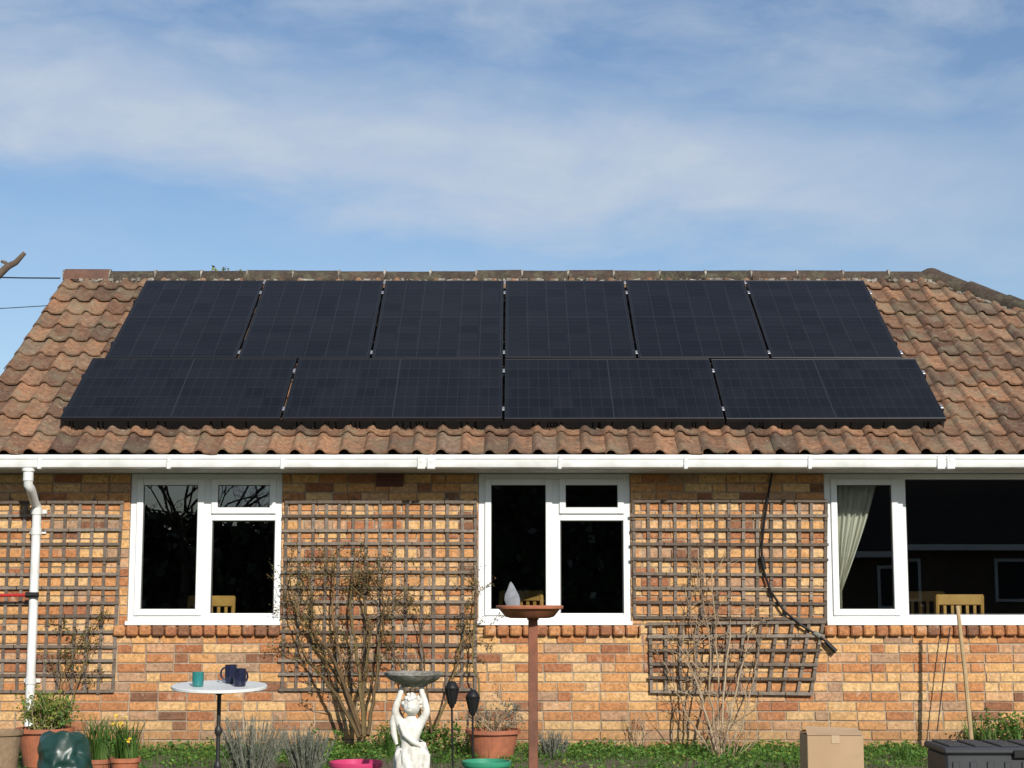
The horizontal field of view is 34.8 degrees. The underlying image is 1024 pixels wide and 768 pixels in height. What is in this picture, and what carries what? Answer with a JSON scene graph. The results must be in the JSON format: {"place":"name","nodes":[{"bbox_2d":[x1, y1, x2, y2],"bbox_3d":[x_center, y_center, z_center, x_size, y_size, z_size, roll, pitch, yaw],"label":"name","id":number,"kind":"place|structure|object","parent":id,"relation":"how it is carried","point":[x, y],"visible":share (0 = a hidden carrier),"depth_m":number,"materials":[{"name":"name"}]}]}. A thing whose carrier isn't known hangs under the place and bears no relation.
{"place":"outdoors","nodes":[
{"label":"outdoors","id":0,"kind":"place"},
{"bbox_2d":[0,0,1023,374],"label":"sky","id":1,"kind":"structure","parent":0,"point":[136,135],"materials":[{"name":"blue"}]},
{"label":"ground","id":2,"kind":"structure","parent":0,"visible":0},
{"bbox_2d":[0,729,23,767],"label":"clay planter","id":3,"kind":"object","parent":2,"relation":"on","point":[10,740],"visible":1,"depth_m":10.70,"materials":[{"name":"ceramic"}]},
{"bbox_2d":[0,252,25,278],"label":"bare tree","id":4,"kind":"object","parent":2,"relation":"on","point":[6,267],"visible":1,"depth_m":9.15,"materials":[{"name":"brown plant"}]},
{"bbox_2d":[38,727,92,767],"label":"garden refuse sack","id":5,"kind":"object","parent":2,"relation":"on","point":[59,747],"visible":1,"depth_m":10.48,"materials":[{"name":"green plastic"}]},
{"bbox_2d":[171,680,266,767],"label":"bistro table","id":6,"kind":"object","parent":2,"relation":"on","point":[218,688],"visible":0.97,"depth_m":9.29,"materials":[{"name":"white metal"}]},
{"bbox_2d":[192,672,203,686],"bbox_3d":[-1.785,1.679,9.292,0.066,0.082,0.089,0,-7,0],"label":"mug","id":7,"kind":"object","parent":6,"relation":"on","point":[197,679],"visible":1,"depth_m":9.25,"materials":[{"name":"teal ceramic"}]},
{"bbox_2d":[220,664,236,682],"bbox_3d":[-1.639,1.680,9.466,0.088,0.105,0.068,-3,-8,21],"label":"mug","id":8,"kind":"object","parent":6,"relation":"on","point":[229,672],"visible":0.85,"depth_m":9.44,"materials":[{"name":"blue ceramic"}]},
{"bbox_2d":[233,668,248,685],"bbox_3d":[-1.549,1.673,9.319,0.078,0.098,0.088,0,-7,0],"label":"mug","id":9,"kind":"object","parent":6,"relation":"on","point":[240,677],"visible":1,"depth_m":9.28,"materials":[{"name":"blue ceramic"}]},
{"bbox_2d":[213,711,293,767],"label":"lavender bush","id":10,"kind":"object","parent":2,"relation":"on","point":[238,758],"visible":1,"depth_m":10.64,"materials":[{"name":"grey plant"}]},
{"bbox_2d":[329,759,382,767],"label":"pink bucket","id":11,"kind":"object","parent":2,"relation":"on","point":[357,763],"visible":1,"depth_m":9.74,"materials":[{"name":"plastic"}]},
{"bbox_2d":[385,670,443,767],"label":"cherub bird bath","id":12,"kind":"object","parent":2,"relation":"on","point":[411,751],"visible":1,"depth_m":9.28,"materials":[{"name":"white stone"}]},
{"bbox_2d":[17,749,927,767],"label":"flower bed","id":13,"kind":"object","parent":2,"relation":"on","point":[390,764],"visible":0.12,"depth_m":11.76,"materials":[{"name":"green plant"}]},
{"bbox_2d":[12,684,83,767],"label":"potted shrub","id":14,"kind":"object","parent":13,"relation":"on","point":[44,714],"visible":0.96,"depth_m":11.32,"materials":[{"name":"green plant"}]},
{"bbox_2d":[79,712,118,767],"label":"potted bulbs","id":15,"kind":"object","parent":13,"relation":"on","point":[101,744],"visible":0.77,"depth_m":11.33,"materials":[{"name":"plant"}]},
{"bbox_2d":[106,714,147,767],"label":"potted daffodils","id":16,"kind":"object","parent":13,"relation":"on","point":[124,757],"visible":1,"depth_m":11.04,"materials":[{"name":"plant"}]},
{"bbox_2d":[274,724,336,767],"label":"lavender bush","id":17,"kind":"object","parent":13,"relation":"on","point":[310,752],"visible":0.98,"depth_m":10.92,"materials":[{"name":"grey plant"}]},
{"bbox_2d":[263,536,428,737],"bbox_3d":[-1.306,1.955,12.709,1.305,1.551,0.504,0,-7,0],"label":"climbing rose bush","id":18,"kind":"object","parent":13,"relation":"on","point":[361,728],"visible":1,"depth_m":12.81,"materials":[{"name":"brown plant"}]},
{"bbox_2d":[373,720,400,756],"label":"bulb foliage","id":19,"kind":"object","parent":13,"relation":"on","point":[388,740],"visible":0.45,"depth_m":12.31,"materials":[{"name":"green plant"}]},
{"bbox_2d":[305,718,480,751],"bbox_3d":[-0.867,2.720,12.605,1.571,0.295,0.438,0,-7,0],"label":"green shrub","id":20,"kind":"object","parent":13,"relation":"on","point":[425,735],"visible":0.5,"depth_m":12.61,"materials":[{"name":"green plant"}]},
{"bbox_2d":[373,562,503,732],"bbox_3d":[-0.568,2.051,12.782,1.099,1.378,0.319,0,-7,0],"label":"climbing rose bush","id":21,"kind":"object","parent":13,"relation":"on","point":[457,656],"visible":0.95,"depth_m":12.83,"materials":[{"name":"brown plant"}]},
{"bbox_2d":[445,681,458,767],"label":"solar garden torch","id":22,"kind":"object","parent":13,"relation":"on","point":[451,690],"visible":1,"depth_m":11.09,"materials":[{"name":"black plastic"}]},
{"bbox_2d":[465,689,479,758],"bbox_3d":[-0.271,2.399,11.284,0.103,0.568,0.096,0,-7,0],"label":"solar garden torch","id":23,"kind":"object","parent":13,"relation":"on","point":[472,697],"visible":1,"depth_m":11.28,"materials":[{"name":"black plastic"}]},
{"bbox_2d":[455,683,527,759],"bbox_3d":[-0.148,2.509,12.114,0.616,0.566,0.605,0,-7,0],"label":"potted shrub","id":24,"kind":"object","parent":13,"relation":"on","point":[492,740],"visible":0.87,"depth_m":11.96,"materials":[{"name":"orange plant"}]},
{"bbox_2d":[17,735,1001,767],"bbox_3d":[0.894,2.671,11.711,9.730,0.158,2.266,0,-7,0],"label":"ground cover plants","id":25,"kind":"object","parent":13,"relation":"on","point":[659,748],"visible":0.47,"depth_m":12.11,"materials":[{"name":"green plant"}]},
{"bbox_2d":[538,729,571,757],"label":"lavender bush","id":26,"kind":"object","parent":13,"relation":"on","point":[551,741],"visible":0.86,"depth_m":12.12,"materials":[{"name":"grey plant"}]},
{"bbox_2d":[621,708,661,747],"bbox_3d":[0.995,2.707,12.757,0.253,0.343,0.276,6,-9,-37],"label":"dried shrub","id":27,"kind":"object","parent":13,"relation":"on","point":[642,727],"visible":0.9,"depth_m":12.72,"materials":[{"name":"brown plant"}]},
{"bbox_2d":[646,542,774,755],"bbox_3d":[1.572,2.031,12.598,1.081,1.645,0.636,0,-7,0],"label":"dried shrub","id":28,"kind":"object","parent":13,"relation":"on","point":[714,744],"visible":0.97,"depth_m":12.73,"materials":[{"name":"brown plant"}]},
{"bbox_2d":[696,701,782,757],"bbox_3d":[1.682,2.567,12.079,0.495,0.438,0.599,-4,-9,30],"label":"dried shrub","id":29,"kind":"object","parent":13,"relation":"on","point":[720,734],"visible":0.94,"depth_m":12.04,"materials":[{"name":"brown plant"}]},
{"bbox_2d":[894,743,915,760],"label":"bulb foliage","id":30,"kind":"object","parent":13,"relation":"on","point":[901,756],"visible":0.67,"depth_m":11.95,"materials":[{"name":"green plant"}]},
{"bbox_2d":[955,606,973,738],"bbox_3d":[3.418,2.191,12.319,0.040,1.027,0.233,1,-7,-4],"label":"rake handle","id":31,"kind":"object","parent":13,"relation":"on","point":[966,689],"visible":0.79,"depth_m":12.30,"materials":[{"name":"wood"}]},
{"bbox_2d":[957,718,994,740],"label":"bulb foliage","id":32,"kind":"object","parent":13,"relation":"on","point":[981,733],"visible":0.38,"depth_m":12.41,"materials":[{"name":"green plant"}]},
{"bbox_2d":[964,705,1023,740],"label":"green shrub","id":33,"kind":"object","parent":13,"relation":"on","point":[1012,727],"visible":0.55,"depth_m":12.53,"materials":[{"name":"green plant"}]},
{"bbox_2d":[973,722,1023,740],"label":"bulb foliage","id":34,"kind":"object","parent":13,"relation":"on","point":[1006,737],"visible":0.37,"depth_m":12.29,"materials":[{"name":"green plant"}]},
{"bbox_2d":[462,758,510,767],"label":"green tub","id":35,"kind":"object","parent":2,"relation":"on","point":[486,763],"visible":1,"depth_m":10.10,"materials":[{"name":"plastic"}]},
{"bbox_2d":[0,268,1023,749],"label":"brick bungalow","id":36,"kind":"object","parent":2,"relation":"on","point":[928,508],"visible":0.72,"depth_m":13.02,"materials":[{"name":"brick"}]},
{"bbox_2d":[0,592,38,597],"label":"washing line prop","id":37,"kind":"object","parent":36,"relation":"attached to","point":[30,594],"visible":1,"depth_m":12.85,"materials":[{"name":"red paint"}]},
{"bbox_2d":[0,277,59,308],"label":"overhead wire","id":38,"kind":"object","parent":36,"relation":"attached to","point":[31,278],"visible":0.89,"depth_m":15.96,"materials":[{"name":"black plastic"}]},
{"bbox_2d":[0,498,123,693],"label":"garden trellis","id":39,"kind":"object","parent":36,"relation":"attached to","point":[49,574],"visible":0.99,"depth_m":12.96,"materials":[{"name":"brown wood"}]},
{"bbox_2d":[37,608,110,710],"bbox_3d":[-3.458,2.206,12.773,0.581,0.903,0.317,0,-7,0],"label":"climbing rose bush","id":40,"kind":"object","parent":39,"relation":"attached to","point":[70,664],"visible":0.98,"depth_m":12.84,"materials":[{"name":"brown plant"}]},
{"bbox_2d":[125,474,282,624],"bbox_3d":[-2.450,1.320,13.062,1.232,1.206,0.135,0,-7,0],"label":"window left","id":41,"kind":"structure","parent":36,"relation":"in","point":[209,511],"depth_m":13.06,"materials":[{"name":"white plastic"}]},
{"bbox_2d":[187,596,235,612],"bbox_3d":[-2.647,2.319,13.862,0.440,1.035,0.448,5,-9,-34],"label":"dining chair","id":42,"kind":"object","parent":36,"relation":"in","point":[224,601],"visible":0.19,"depth_m":13.79,"materials":[{"name":"yellow wood"}]},
{"bbox_2d":[211,265,241,270],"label":"roof weed","id":43,"kind":"object","parent":36,"relation":"on","point":[215,269],"visible":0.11,"depth_m":16.46,"materials":[{"name":"green plant"}]},
{"bbox_2d":[278,498,478,692],"bbox_3d":[-1.055,1.673,12.966,1.585,1.537,0.020,0,-7,0],"label":"garden trellis","id":44,"kind":"object","parent":36,"relation":"attached to","point":[394,571],"visible":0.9,"depth_m":12.97,"materials":[{"name":"brown wood"}]},
{"bbox_2d":[60,281,943,429],"bbox_3d":[-0.070,-0.311,14.396,7.188,1.683,2.395,0,-7,0],"label":"solar panel mounting","id":45,"kind":"object","parent":36,"relation":"attached to","point":[503,423],"visible":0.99,"depth_m":13.13,"materials":[{"name":"black metal"}]},
{"bbox_2d":[60,358,296,421],"bbox_3d":[-2.743,0.039,13.612,1.762,0.036,1.134,0,26,0],"label":"solar panel","id":46,"kind":"object","parent":45,"relation":"attached to","point":[192,389],"visible":1,"depth_m":13.55,"materials":[{"name":"black glass"}]},
{"bbox_2d":[105,280,263,357],"bbox_3d":[-2.955,-0.599,14.935,1.134,0.036,1.762,0,26,0],"label":"solar panel","id":47,"kind":"object","parent":45,"relation":"attached to","point":[188,318],"visible":1,"depth_m":14.85,"materials":[{"name":"black glass"}]},
{"bbox_2d":[239,280,383,360],"bbox_3d":[-1.802,-0.599,14.935,1.134,0.035,1.762,0,26,0],"label":"solar panel","id":48,"kind":"object","parent":45,"relation":"attached to","point":[297,319],"visible":1,"depth_m":14.86,"materials":[{"name":"black glass"}]},
{"bbox_2d":[282,358,502,421],"bbox_3d":[-0.961,0.039,13.612,1.762,0.036,1.134,0,26,0],"label":"solar panel","id":49,"kind":"object","parent":45,"relation":"attached to","point":[389,389],"visible":1,"depth_m":13.55,"materials":[{"name":"black glass"}]},
{"bbox_2d":[372,280,503,357],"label":"solar panel","id":50,"kind":"object","parent":45,"relation":"attached to","point":[442,319],"visible":1,"depth_m":14.86,"materials":[{"name":"black glass"}]},
{"bbox_2d":[505,281,635,358],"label":"solar panel","id":51,"kind":"object","parent":45,"relation":"attached to","point":[567,319],"visible":1,"depth_m":14.84,"materials":[{"name":"black glass"}]},
{"bbox_2d":[505,358,723,421],"bbox_3d":[0.821,0.043,13.615,1.762,0.037,1.134,0,26,0],"label":"solar panel","id":52,"kind":"object","parent":45,"relation":"attached to","point":[623,390],"visible":1,"depth_m":13.55,"materials":[{"name":"black glass"}]},
{"bbox_2d":[626,280,768,360],"bbox_3d":[1.661,-0.602,14.934,1.134,0.036,1.762,0,26,0],"label":"solar panel","id":53,"kind":"object","parent":45,"relation":"attached to","point":[713,319],"visible":1,"depth_m":14.85,"materials":[{"name":"glass"}]},
{"bbox_2d":[746,280,902,358],"bbox_3d":[2.815,-0.599,14.935,1.134,0.037,1.762,0,26,0],"label":"solar panel","id":54,"kind":"object","parent":45,"relation":"attached to","point":[819,319],"visible":1,"depth_m":14.86,"materials":[{"name":"black glass"}]},
{"bbox_2d":[711,358,945,421],"bbox_3d":[2.603,0.043,13.615,1.762,0.037,1.134,0,26,0],"label":"solar panel","id":55,"kind":"object","parent":45,"relation":"attached to","point":[835,390],"visible":1,"depth_m":13.55,"materials":[{"name":"black glass"}]},
{"bbox_2d":[499,590,543,604],"bbox_3d":[0.175,2.350,14.271,0.440,1.080,0.447,-4,-8,28],"label":"dining chair","id":56,"kind":"object","parent":36,"relation":"in","point":[528,596],"visible":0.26,"depth_m":14.11,"materials":[{"name":"yellow wood"}]},
{"bbox_2d":[477,474,632,624],"bbox_3d":[0.339,1.320,13.062,1.232,1.206,0.135,0,-7,0],"label":"window frame","id":57,"kind":"structure","parent":36,"relation":"in","point":[556,510],"depth_m":13.07,"materials":[{"name":"white plastic"}]},
{"bbox_2d":[630,499,828,621],"bbox_3d":[1.735,1.401,13.002,1.586,0.972,0.020,0,-7,0],"label":"garden trellis","id":58,"kind":"object","parent":36,"relation":"attached to","point":[728,559],"visible":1,"depth_m":13.00,"materials":[{"name":"brown wood"}]},
{"bbox_2d":[647,620,825,695],"bbox_3d":[1.776,2.160,12.887,1.419,0.587,0.020,0,-7,0],"label":"garden trellis","id":59,"kind":"object","parent":36,"relation":"attached to","point":[771,664],"visible":0.94,"depth_m":12.88,"materials":[{"name":"brown wood"}]},
{"bbox_2d":[759,473,836,652],"bbox_3d":[2.266,1.417,12.971,0.606,1.429,0.049,0,-7,0],"label":"power cable","id":60,"kind":"object","parent":36,"relation":"attached to","point":[830,646],"visible":1,"depth_m":12.94,"materials":[{"name":"black plastic"}]},
{"bbox_2d":[823,474,1023,624],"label":"window right","id":61,"kind":"structure","parent":36,"relation":"in","point":[899,614],"depth_m":13.03,"materials":[{"name":"white plastic"}]},
{"bbox_2d":[909,591,944,614],"bbox_3d":[3.699,2.419,14.784,0.440,1.076,0.448,-2,-8,11],"label":"dining chair","id":62,"kind":"object","parent":36,"relation":"in","point":[920,596],"visible":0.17,"depth_m":14.63,"materials":[{"name":"brown wood"}]},
{"bbox_2d":[937,627,950,731],"bbox_3d":[3.374,2.305,12.759,0.140,0.806,0.009,0,-7,0],"label":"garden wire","id":63,"kind":"object","parent":36,"relation":"attached to","point":[943,678],"visible":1,"depth_m":12.76,"materials":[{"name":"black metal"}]},
{"bbox_2d":[935,594,983,614],"bbox_3d":[3.767,2.331,13.990,0.440,1.046,0.448,1,-8,-9],"label":"dining chair","id":64,"kind":"object","parent":36,"relation":"in","point":[959,600],"visible":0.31,"depth_m":13.84,"materials":[{"name":"yellow wood"}]},
{"bbox_2d":[496,582,563,767],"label":"bird feeding table","id":65,"kind":"object","parent":2,"relation":"on","point":[514,608],"visible":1,"depth_m":8.34,"materials":[{"name":"brown wood"}]},
{"bbox_2d":[799,726,863,767],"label":"cardboard box","id":66,"kind":"object","parent":2,"relation":"on","point":[830,747],"visible":1,"depth_m":10.29,"materials":[{"name":"brown cardboard"}]},
{"bbox_2d":[924,739,1023,767],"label":"plastic storage box","id":67,"kind":"object","parent":2,"relation":"on","point":[973,753],"visible":1,"depth_m":9.42,"materials":[{"name":"grey plastic"}]}
]}

